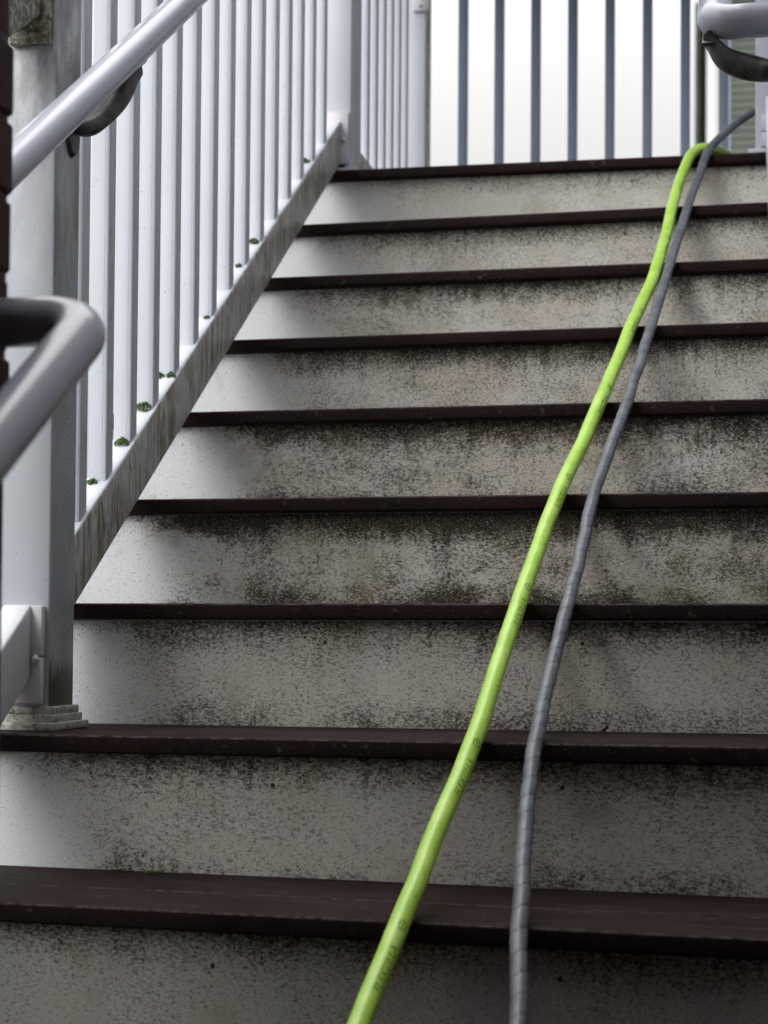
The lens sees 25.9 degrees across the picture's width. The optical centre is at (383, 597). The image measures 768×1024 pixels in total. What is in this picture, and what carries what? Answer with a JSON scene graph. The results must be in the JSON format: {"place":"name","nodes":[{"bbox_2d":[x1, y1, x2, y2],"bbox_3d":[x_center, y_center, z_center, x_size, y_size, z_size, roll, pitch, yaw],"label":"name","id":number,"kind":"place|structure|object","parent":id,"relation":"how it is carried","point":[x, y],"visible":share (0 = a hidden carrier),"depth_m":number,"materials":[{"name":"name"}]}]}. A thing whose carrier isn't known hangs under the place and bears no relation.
{"place":"outdoors","nodes":[
{"label":"outdoors","id":0,"kind":"place"},
{"bbox_2d":[87,0,697,477],"label":"sky","id":1,"kind":"structure","parent":0,"point":[666,69],"materials":[{"name":"white"}]},
{"bbox_3d":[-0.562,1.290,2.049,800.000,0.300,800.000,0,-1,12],"label":"ground","id":2,"kind":"structure","parent":0,"visible":0},
{"bbox_2d":[0,0,13,685],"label":"brick building","id":3,"kind":"structure","parent":2,"relation":"on","point":[6,92],"depth_m":1.58,"materials":[{"name":"brown brick"}]},
{"bbox_2d":[0,296,105,483],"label":"handrail","id":4,"kind":"object","parent":3,"relation":"attached to","point":[65,337],"visible":1,"depth_m":1.45,"materials":[{"name":"silver metal"}]},
{"bbox_3d":[0.666,-0.955,5.332,1.550,0.220,1.932,0,-1,12],"label":"upper deck","id":5,"kind":"object","parent":3,"relation":"attached to","visible":0},
{"bbox_2d":[358,0,408,168],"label":"deck railing","id":6,"kind":"object","parent":5,"relation":"on","point":[383,75],"visible":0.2,"depth_m":4.89,"materials":[{"name":"white metal"}]},
{"bbox_2d":[408,0,430,166],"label":"newel post","id":7,"kind":"object","parent":5,"relation":"on","point":[419,104],"visible":0.48,"depth_m":5.38,"materials":[{"name":"white plastic"}]},
{"bbox_2d":[458,0,728,164],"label":"deck railing","id":8,"kind":"object","parent":5,"relation":"on","point":[499,70],"visible":0.26,"depth_m":5.30,"materials":[{"name":"grey metal"}]},
{"bbox_2d":[0,152,767,1023],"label":"staircase","id":9,"kind":"structure","parent":2,"relation":"on","point":[322,542],"depth_m":2.57,"materials":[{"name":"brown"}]},
{"bbox_2d":[0,0,87,730],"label":"newel post","id":10,"kind":"object","parent":9,"relation":"on","point":[38,540],"visible":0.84,"depth_m":2.47,"materials":[{"name":"white metal"}]},
{"bbox_2d":[0,0,40,725],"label":"stair railing","id":11,"kind":"object","parent":10,"relation":"attached to","point":[15,647],"visible":0.94,"depth_m":2.39,"materials":[{"name":"white metal"}]},
{"bbox_2d":[7,0,207,195],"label":"handrail","id":12,"kind":"object","parent":10,"relation":"attached to","point":[95,98],"visible":0.99,"depth_m":2.45,"materials":[{"name":"silver metal"}]},
{"bbox_2d":[113,868,125,871],"bbox_3d":[-0.370,0.381,2.333,0.021,0.005,0.009,0,-1,12],"label":"moss clump","id":13,"kind":"object","parent":9,"relation":"on","point":[120,869],"visible":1,"depth_m":2.33,"materials":[{"name":"green plant"}]},
{"bbox_2d":[143,870,163,872],"bbox_3d":[-0.320,0.381,2.322,0.031,0.006,0.012,0,-1,12],"label":"moss clump","id":14,"kind":"object","parent":9,"relation":"on","point":[152,871],"visible":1,"depth_m":2.32,"materials":[{"name":"green plant"}]},
{"bbox_2d":[74,0,340,604],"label":"stair railing","id":15,"kind":"object","parent":9,"relation":"on","point":[225,127],"visible":0.84,"depth_m":3.11,"materials":[{"name":"white metal"}]},
{"bbox_2d":[87,478,97,484],"bbox_3d":[-0.479,-0.191,2.741,0.019,0.013,0.010,0,-1,12],"label":"moss clump","id":16,"kind":"object","parent":15,"relation":"on","point":[90,481],"visible":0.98,"depth_m":2.74,"materials":[{"name":"green plant"}]},
{"bbox_2d":[113,437,128,445],"bbox_3d":[-0.448,-0.267,2.850,0.029,0.017,0.014,0,-1,12],"label":"moss clump","id":17,"kind":"object","parent":15,"relation":"on","point":[121,440],"visible":1,"depth_m":2.85,"materials":[{"name":"green plant"}]},
{"bbox_2d":[137,401,151,411],"bbox_3d":[-0.429,-0.339,2.960,0.034,0.021,0.016,0,-1,12],"label":"moss clump","id":18,"kind":"object","parent":15,"relation":"on","point":[142,405],"visible":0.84,"depth_m":2.96,"materials":[{"name":"green plant"}]},
{"bbox_2d":[166,371,175,377],"bbox_3d":[-0.391,-0.410,3.070,0.019,0.016,0.010,0,-1,12],"label":"moss clump","id":19,"kind":"object","parent":15,"relation":"on","point":[170,373],"visible":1,"depth_m":3.07,"materials":[{"name":"green plant"}]},
{"bbox_2d":[250,238,258,243],"bbox_3d":[-0.284,-0.774,3.622,0.026,0.017,0.013,0,-1,12],"label":"moss clump","id":20,"kind":"object","parent":15,"relation":"on","point":[254,240],"visible":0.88,"depth_m":3.62,"materials":[{"name":"green plant"}]},
{"bbox_2d":[327,0,359,169],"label":"newel post","id":21,"kind":"object","parent":9,"relation":"on","point":[343,67],"visible":0.72,"depth_m":4.35,"materials":[{"name":"white metal"}]},
{"bbox_2d":[347,143,731,1023],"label":"garden hose","id":22,"kind":"object","parent":9,"relation":"on","point":[371,991],"visible":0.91,"depth_m":2.33,"materials":[{"name":"rubber"}]},
{"bbox_2d":[509,108,754,1023],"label":"air hose","id":23,"kind":"object","parent":9,"relation":"on","point":[519,983],"visible":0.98,"depth_m":2.36,"materials":[{"name":"grey rubber"}]},
{"bbox_2d":[748,0,767,152],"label":"newel post","id":24,"kind":"object","parent":9,"relation":"on","point":[761,88],"visible":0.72,"depth_m":4.12,"materials":[{"name":"white plastic"}]},
{"bbox_2d":[766,96,767,190],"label":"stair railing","id":25,"kind":"object","parent":9,"relation":"on","point":[767,138],"visible":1,"depth_m":3.95,"materials":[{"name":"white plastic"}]},
{"bbox_3d":[0.604,-0.546,2.279,0.116,1.478,0.116,0,-1,12],"label":"newel post","id":26,"kind":"object","parent":9,"relation":"on","visible":0},
{"bbox_2d":[697,0,767,81],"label":"handrail","id":27,"kind":"object","parent":26,"relation":"attached to","point":[717,20],"visible":1,"depth_m":2.30,"materials":[{"name":"silver metal"}]}
]}

